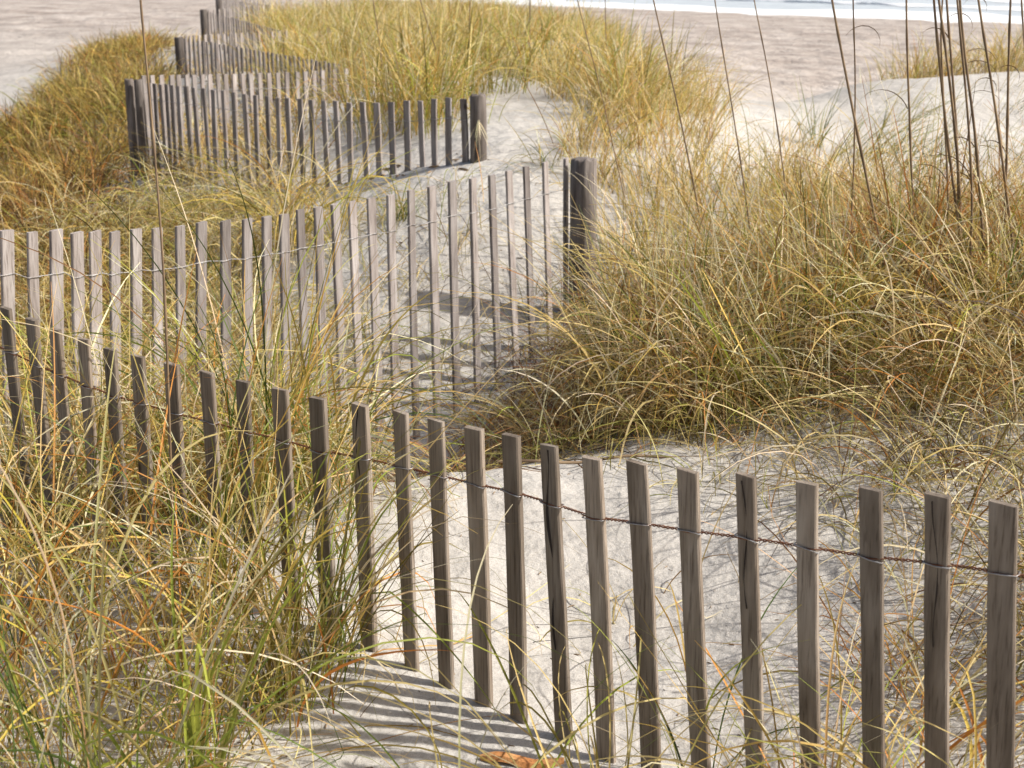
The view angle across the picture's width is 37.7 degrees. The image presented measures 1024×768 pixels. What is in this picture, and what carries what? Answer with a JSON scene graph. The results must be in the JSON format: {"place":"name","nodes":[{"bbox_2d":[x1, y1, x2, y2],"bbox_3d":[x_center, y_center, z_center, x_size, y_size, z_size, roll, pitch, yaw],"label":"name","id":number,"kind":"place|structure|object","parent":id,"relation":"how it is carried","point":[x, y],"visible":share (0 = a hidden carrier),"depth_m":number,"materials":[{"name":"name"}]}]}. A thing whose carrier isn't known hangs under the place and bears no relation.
{"place":"outdoors","nodes":[
{"label":"outdoors","id":0,"kind":"place"},
{"bbox_2d":[0,21,256,392],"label":"dune grass","id":1,"kind":"structure","parent":0,"point":[88,97],"depth_m":12.84,"materials":[{"name":"plant"}]},
{"bbox_2d":[94,22,361,208],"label":"dune grass","id":2,"kind":"structure","parent":0,"point":[262,125],"depth_m":9.77,"materials":[{"name":"plant"}]},
{"bbox_2d":[210,0,735,150],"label":"dune grass","id":3,"kind":"structure","parent":0,"point":[403,30],"depth_m":11.72,"materials":[{"name":"plant"}]},
{"bbox_2d":[0,0,1023,767],"bbox_3d":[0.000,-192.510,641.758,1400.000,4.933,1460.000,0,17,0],"label":"sand ground","id":4,"kind":"structure","parent":0,"point":[804,50],"depth_m":3.71,"materials":[{"name":"beige sand"}]},
{"bbox_2d":[0,275,293,747],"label":"grass clump","id":5,"kind":"object","parent":4,"relation":"on","point":[56,528],"visible":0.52,"depth_m":3.06,"materials":[{"name":"green plant"}]},
{"bbox_2d":[139,0,177,635],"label":"seed stalk","id":6,"kind":"object","parent":4,"relation":"on","point":[163,269],"visible":0.87,"depth_m":2.83,"materials":[{"name":"brown plant"}]},
{"bbox_2d":[0,279,336,694],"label":"grass clump","id":7,"kind":"object","parent":4,"relation":"on","point":[69,562],"visible":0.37,"depth_m":3.22,"materials":[{"name":"green plant"}]},
{"bbox_2d":[0,186,392,611],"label":"grass clump","id":8,"kind":"object","parent":4,"relation":"on","point":[102,490],"visible":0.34,"depth_m":3.54,"materials":[{"name":"yellow plant"}]},
{"bbox_2d":[0,350,416,767],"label":"grass clump","id":9,"kind":"object","parent":4,"relation":"on","point":[110,564],"visible":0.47,"depth_m":2.87,"materials":[{"name":"green plant"}]},
{"bbox_2d":[0,488,435,767],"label":"grass clump","id":10,"kind":"object","parent":4,"relation":"on","point":[192,724],"visible":0.76,"depth_m":2.40,"materials":[{"name":"plant"}]},
{"bbox_2d":[0,116,441,467],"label":"dune grass","id":11,"kind":"structure","parent":4,"relation":"on","point":[168,216],"depth_m":7.69,"materials":[{"name":"yellow plant"}]},
{"bbox_2d":[0,268,458,767],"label":"grass clump","id":12,"kind":"object","parent":4,"relation":"on","point":[30,607],"visible":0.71,"depth_m":2.53,"materials":[{"name":"plant"}]},
{"bbox_2d":[174,31,286,77],"bbox_3d":[-2.905,-3.222,15.742,0.116,0.968,2.201,6,18,19],"label":"picket fence","id":13,"kind":"object","parent":4,"relation":"on","point":[179,48],"visible":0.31,"depth_m":15.28,"materials":[{"name":"grey wood"}]},
{"bbox_2d":[200,5,270,41],"bbox_3d":[-3.943,-4.999,21.723,0.104,0.963,2.628,3,17,11],"label":"picket fence","id":14,"kind":"object","parent":4,"relation":"on","point":[203,21],"visible":0.35,"depth_m":20.89,"materials":[{"name":"grey wood"}]},
{"bbox_2d":[124,68,348,180],"bbox_3d":[-1.885,-1.701,10.692,0.165,1.117,2.175,10,20,31],"label":"picket fence","id":15,"kind":"object","parent":4,"relation":"on","point":[137,105],"visible":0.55,"depth_m":10.23,"materials":[{"name":"grey wood"}]},
{"bbox_2d":[216,0,264,31],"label":"picket fence","id":16,"kind":"object","parent":4,"relation":"on","point":[218,4],"visible":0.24,"depth_m":26.22,"materials":[{"name":"grey wood"}]},
{"bbox_2d":[0,234,481,750],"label":"grass clump","id":17,"kind":"object","parent":4,"relation":"on","point":[233,511],"visible":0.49,"depth_m":3.06,"materials":[{"name":"plant"}]},
{"bbox_2d":[221,0,268,33],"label":"picket fence","id":18,"kind":"object","parent":4,"relation":"on","point":[234,2],"visible":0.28,"depth_m":25.06,"materials":[{"name":"grey wood"}]},
{"bbox_2d":[207,12,284,61],"bbox_3d":[-3.311,-4.173,18.606,0.075,0.666,4.159,-7,18,-21],"label":"picket fence","id":19,"kind":"object","parent":4,"relation":"on","point":[233,27],"visible":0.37,"depth_m":19.19,"materials":[{"name":"grey wood"}]},
{"bbox_2d":[184,38,339,101],"bbox_3d":[-2.231,-2.654,13.167,0.098,0.576,3.646,-10,20,-29],"label":"picket fence","id":20,"kind":"object","parent":4,"relation":"on","point":[214,57],"visible":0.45,"depth_m":13.46,"materials":[{"name":"grey wood"}]},
{"bbox_2d":[0,457,546,767],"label":"clump","id":21,"kind":"object","parent":4,"relation":"on","point":[159,755],"visible":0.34,"depth_m":2.84,"materials":[{"name":"plant"}]},
{"bbox_2d":[0,375,550,767],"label":"grass clump","id":22,"kind":"object","parent":4,"relation":"on","point":[270,641],"visible":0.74,"depth_m":2.74,"materials":[{"name":"plant"}]},
{"bbox_2d":[22,337,544,762],"bbox_3d":[-0.401,0.247,2.901,0.967,0.678,0.940,5,18,17],"label":"grass clump","id":23,"kind":"object","parent":4,"relation":"on","point":[324,604],"visible":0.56,"depth_m":2.88,"materials":[{"name":"plant"}]},
{"bbox_2d":[131,95,439,274],"bbox_3d":[-1.121,-0.975,7.456,1.517,0.857,1.461,0,17,0],"label":"grass clump","id":24,"kind":"object","parent":4,"relation":"on","point":[290,202],"visible":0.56,"depth_m":7.42,"materials":[{"name":"yellow plant"}]},
{"bbox_2d":[0,299,581,767],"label":"grass clump","id":25,"kind":"object","parent":4,"relation":"on","point":[198,619],"visible":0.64,"depth_m":2.60,"materials":[{"name":"plant"}]},
{"bbox_2d":[0,50,583,574],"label":"grass clump","id":26,"kind":"object","parent":4,"relation":"on","point":[198,390],"visible":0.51,"depth_m":3.57,"materials":[{"name":"plant"}]},
{"bbox_2d":[81,173,508,571],"bbox_3d":[-0.522,-0.077,3.645,1.098,1.025,1.286,0,17,0],"label":"grass clump","id":27,"kind":"object","parent":4,"relation":"on","point":[355,391],"visible":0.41,"depth_m":3.60,"materials":[{"name":"plant"}]},
{"bbox_2d":[0,157,596,521],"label":"picket fence","id":28,"kind":"object","parent":4,"relation":"on","point":[580,193],"visible":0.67,"depth_m":5.30,"materials":[{"name":"grey wood"}]},
{"bbox_2d":[0,223,601,640],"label":"dune grass","id":29,"kind":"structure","parent":4,"relation":"on","point":[200,449],"depth_m":3.78,"materials":[{"name":"yellow plant"}]},
{"bbox_2d":[147,83,486,190],"bbox_3d":[-1.296,-1.377,8.873,2.973,0.869,0.172,14,22,39],"label":"picket fence","id":30,"kind":"object","parent":4,"relation":"on","point":[478,111],"visible":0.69,"depth_m":8.68,"materials":[{"name":"grey wood"}]},
{"bbox_2d":[466,121,492,158],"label":"dry strands","id":31,"kind":"object","parent":30,"relation":"hanging from","point":[478,130],"visible":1,"depth_m":7.88,"materials":[{"name":"beige plant"}]},
{"bbox_2d":[0,285,649,767],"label":"grass clump","id":32,"kind":"object","parent":4,"relation":"on","point":[90,759],"visible":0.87,"depth_m":2.36,"materials":[{"name":"plant"}]},
{"bbox_2d":[225,128,446,254],"bbox_3d":[-0.855,-0.954,7.392,1.042,0.584,1.111,-16,23,-42],"label":"grass clump","id":33,"kind":"object","parent":4,"relation":"on","point":[351,199],"visible":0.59,"depth_m":7.38,"materials":[{"name":"plant"}]},
{"bbox_2d":[208,278,501,602],"bbox_3d":[-0.403,0.060,3.480,0.690,0.607,0.911,-8,19,-25],"label":"grass clump","id":34,"kind":"object","parent":4,"relation":"on","point":[350,477],"visible":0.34,"depth_m":3.49,"materials":[{"name":"plant"}]},
{"bbox_2d":[373,0,382,79],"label":"seed stalk","id":35,"kind":"object","parent":4,"relation":"on","point":[378,34],"visible":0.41,"depth_m":10.24,"materials":[{"name":"brown plant"}]},
{"bbox_2d":[361,162,438,221],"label":"grass clump","id":36,"kind":"object","parent":4,"relation":"on","point":[400,209],"visible":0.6,"depth_m":7.27,"materials":[{"name":"plant"}]},
{"bbox_2d":[420,0,444,77],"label":"seed stalk","id":37,"kind":"object","parent":4,"relation":"on","point":[429,28],"visible":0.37,"depth_m":10.06,"materials":[{"name":"brown plant"}]},
{"bbox_2d":[468,0,470,55],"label":"seed stalk","id":38,"kind":"object","parent":4,"relation":"on","point":[469,20],"visible":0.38,"depth_m":10.90,"materials":[{"name":"brown plant"}]},
{"bbox_2d":[0,306,1023,767],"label":"picket fence","id":39,"kind":"object","parent":4,"relation":"on","point":[1002,602],"visible":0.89,"depth_m":2.62,"materials":[{"name":"grey wood"}]},
{"bbox_2d":[480,751,563,767],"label":"bark piece","id":40,"kind":"object","parent":4,"relation":"on","point":[522,761],"visible":0.73,"depth_m":2.66,"materials":[{"name":"brown wood"}]},
{"bbox_2d":[529,0,531,81],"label":"seed stalk","id":41,"kind":"object","parent":4,"relation":"on","point":[530,26],"visible":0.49,"depth_m":11.22,"materials":[{"name":"brown plant"}]},
{"bbox_2d":[188,504,888,767],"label":"grass clump","id":42,"kind":"object","parent":4,"relation":"on","point":[572,734],"visible":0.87,"depth_m":2.34,"materials":[{"name":"plant"}]},
{"bbox_2d":[502,115,585,170],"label":"grass clump","id":43,"kind":"object","parent":4,"relation":"on","point":[539,152],"visible":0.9,"depth_m":7.69,"materials":[{"name":"plant"}]},
{"bbox_2d":[151,153,995,765],"bbox_3d":[-0.267,-0.411,6.353,2.392,0.603,8.578,-4,18,-14],"label":"plant debris","id":44,"kind":"object","parent":4,"relation":"on","point":[503,293],"visible":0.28,"depth_m":6.48,"materials":[{"name":"brown plant"}]},
{"bbox_2d":[497,454,708,463],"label":"twig","id":45,"kind":"object","parent":4,"relation":"on","point":[580,462],"visible":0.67,"depth_m":3.95,"materials":[{"name":"brown wood"}]},
{"bbox_2d":[605,0,606,56],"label":"seed stalk","id":46,"kind":"object","parent":4,"relation":"on","point":[605,24],"visible":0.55,"depth_m":10.51,"materials":[{"name":"brown plant"}]},
{"bbox_2d":[577,0,639,258],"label":"seed stalk","id":47,"kind":"object","parent":4,"relation":"on","point":[605,111],"visible":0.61,"depth_m":6.53,"materials":[{"name":"brown plant"}]},
{"bbox_2d":[303,564,923,767],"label":"grass clump","id":48,"kind":"object","parent":4,"relation":"on","point":[539,743],"visible":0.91,"depth_m":2.42,"materials":[{"name":"yellow plant"}]},
{"bbox_2d":[592,83,691,147],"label":"grass clump","id":49,"kind":"object","parent":4,"relation":"on","point":[641,120],"visible":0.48,"depth_m":8.23,"materials":[{"name":"yellow plant"}]},
{"bbox_2d":[261,138,1023,767],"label":"dune grass","id":50,"kind":"structure","parent":4,"relation":"on","point":[897,420],"depth_m":3.70,"materials":[{"name":"plant"}]},
{"bbox_2d":[653,0,707,270],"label":"seed stalk","id":51,"kind":"object","parent":4,"relation":"on","point":[678,113],"visible":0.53,"depth_m":5.55,"materials":[{"name":"brown plant"}]},
{"bbox_2d":[538,558,860,767],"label":"grass clump","id":52,"kind":"object","parent":4,"relation":"on","point":[667,725],"visible":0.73,"depth_m":2.60,"materials":[{"name":"yellow plant"}]},
{"bbox_2d":[646,354,752,442],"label":"grass clump","id":53,"kind":"object","parent":4,"relation":"on","point":[715,419],"visible":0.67,"depth_m":4.14,"materials":[{"name":"plant"}]},
{"bbox_2d":[714,0,752,253],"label":"seed stalk","id":54,"kind":"object","parent":4,"relation":"on","point":[733,117],"visible":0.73,"depth_m":5.24,"materials":[{"name":"brown plant"}]},
{"bbox_2d":[754,0,793,254],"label":"seed stalk","id":55,"kind":"object","parent":4,"relation":"on","point":[774,110],"visible":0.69,"depth_m":5.24,"materials":[{"name":"brown plant"}]},
{"bbox_2d":[619,218,932,426],"bbox_3d":[0.723,-0.152,4.219,0.781,0.560,0.960,7,18,22],"label":"grass clump","id":56,"kind":"object","parent":4,"relation":"on","point":[721,342],"visible":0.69,"depth_m":4.21,"materials":[{"name":"green plant"}]},
{"bbox_2d":[564,548,1023,767],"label":"grass clump","id":57,"kind":"object","parent":4,"relation":"on","point":[959,740],"visible":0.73,"depth_m":2.40,"materials":[{"name":"plant"}]},
{"bbox_2d":[757,70,853,146],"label":"grass clump","id":58,"kind":"object","parent":4,"relation":"on","point":[813,131],"visible":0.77,"depth_m":10.13,"materials":[{"name":"plant"}]},
{"bbox_2d":[667,611,1023,767],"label":"grass clump","id":59,"kind":"object","parent":4,"relation":"on","point":[977,736],"visible":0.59,"depth_m":2.44,"materials":[{"name":"plant"}]},
{"bbox_2d":[848,0,855,275],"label":"seed stalk","id":60,"kind":"object","parent":4,"relation":"on","point":[854,135],"visible":0.56,"depth_m":4.87,"materials":[{"name":"brown plant"}]},
{"bbox_2d":[831,0,892,300],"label":"seed stalk","id":61,"kind":"object","parent":4,"relation":"on","point":[854,116],"visible":0.69,"depth_m":4.66,"materials":[{"name":"brown plant"}]},
{"bbox_2d":[721,235,1023,472],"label":"grass clump","id":62,"kind":"object","parent":4,"relation":"on","point":[898,375],"visible":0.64,"depth_m":4.04,"materials":[{"name":"plant"}]},
{"bbox_2d":[863,0,936,268],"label":"seed stalk","id":63,"kind":"object","parent":4,"relation":"on","point":[909,122],"visible":0.71,"depth_m":4.86,"materials":[{"name":"brown plant"}]},
{"bbox_2d":[840,77,963,167],"bbox_3d":[2.572,-1.747,9.915,0.762,0.607,0.822,0,17,0],"label":"grass clump","id":64,"kind":"object","parent":4,"relation":"on","point":[879,134],"visible":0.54,"depth_m":9.91,"materials":[{"name":"yellow plant"}]},
{"bbox_2d":[862,95,989,177],"bbox_3d":[2.682,-1.533,9.343,0.792,0.534,1.059,0,17,0],"label":"grass clump","id":65,"kind":"object","parent":4,"relation":"on","point":[915,152],"visible":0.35,"depth_m":9.38,"materials":[{"name":"plant"}]},
{"bbox_2d":[901,0,972,300],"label":"seed stalk","id":66,"kind":"object","parent":4,"relation":"on","point":[943,116],"visible":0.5,"depth_m":4.83,"materials":[{"name":"brown plant"}]},
{"bbox_2d":[932,0,972,318],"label":"seed stalk","id":67,"kind":"object","parent":4,"relation":"on","point":[970,177],"visible":0.63,"depth_m":4.47,"materials":[{"name":"brown plant"}]},
{"bbox_2d":[919,0,996,279],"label":"seed stalk","id":68,"kind":"object","parent":4,"relation":"on","point":[950,50],"visible":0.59,"depth_m":4.65,"materials":[{"name":"brown plant"}]},
{"bbox_2d":[932,0,999,320],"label":"seed stalk","id":69,"kind":"object","parent":4,"relation":"on","point":[944,114],"visible":0.6,"depth_m":4.57,"materials":[{"name":"brown plant"}]},
{"bbox_2d":[940,0,996,280],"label":"seed stalk","id":70,"kind":"object","parent":4,"relation":"on","point":[975,145],"visible":0.62,"depth_m":4.57,"materials":[{"name":"brown plant"}]},
{"bbox_2d":[938,0,999,274],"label":"seed stalk","id":71,"kind":"object","parent":4,"relation":"on","point":[951,101],"visible":0.71,"depth_m":4.63,"materials":[{"name":"brown plant"}]},
{"bbox_2d":[974,0,1022,270],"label":"seed stalk","id":72,"kind":"object","parent":4,"relation":"on","point":[1007,102],"visible":0.6,"depth_m":4.77,"materials":[{"name":"brown plant"}]},
{"bbox_2d":[977,0,1023,286],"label":"seed stalk","id":73,"kind":"object","parent":4,"relation":"on","point":[996,116],"visible":0.7,"depth_m":4.53,"materials":[{"name":"brown plant"}]},
{"bbox_2d":[1021,0,1023,44],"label":"seed stalk","id":74,"kind":"object","parent":4,"relation":"on","point":[1022,16],"visible":1,"depth_m":4.56,"materials":[{"name":"brown plant"}]},
{"bbox_2d":[374,67,1023,478],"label":"dune grass","id":75,"kind":"structure","parent":0,"point":[626,315],"depth_m":4.60,"materials":[{"name":"plant"}]},
{"bbox_2d":[493,7,1023,326],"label":"dune grass","id":76,"kind":"structure","parent":0,"point":[683,104],"depth_m":7.55,"materials":[{"name":"yellow plant"}]},
{"bbox_2d":[562,0,1023,15],"bbox_3d":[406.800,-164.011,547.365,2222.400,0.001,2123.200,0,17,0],"label":"sea water","id":77,"kind":"structure","parent":0,"point":[767,5],"depth_m":63.26,"materials":[{"name":"grey liquid"}]},
{"bbox_2d":[401,0,1023,23],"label":"sea foam","id":78,"kind":"object","parent":77,"relation":"on","point":[900,14],"visible":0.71,"depth_m":57.51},
{"bbox_2d":[801,39,1023,183],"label":"dune grass","id":79,"kind":"structure","parent":0,"point":[922,111],"depth_m":10.65,"materials":[{"name":"plant"}]},
{"bbox_2d":[851,16,1023,82],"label":"dune grass","id":80,"kind":"structure","parent":0,"point":[1014,51],"depth_m":14.00,"materials":[{"name":"yellow plant"}]}
]}

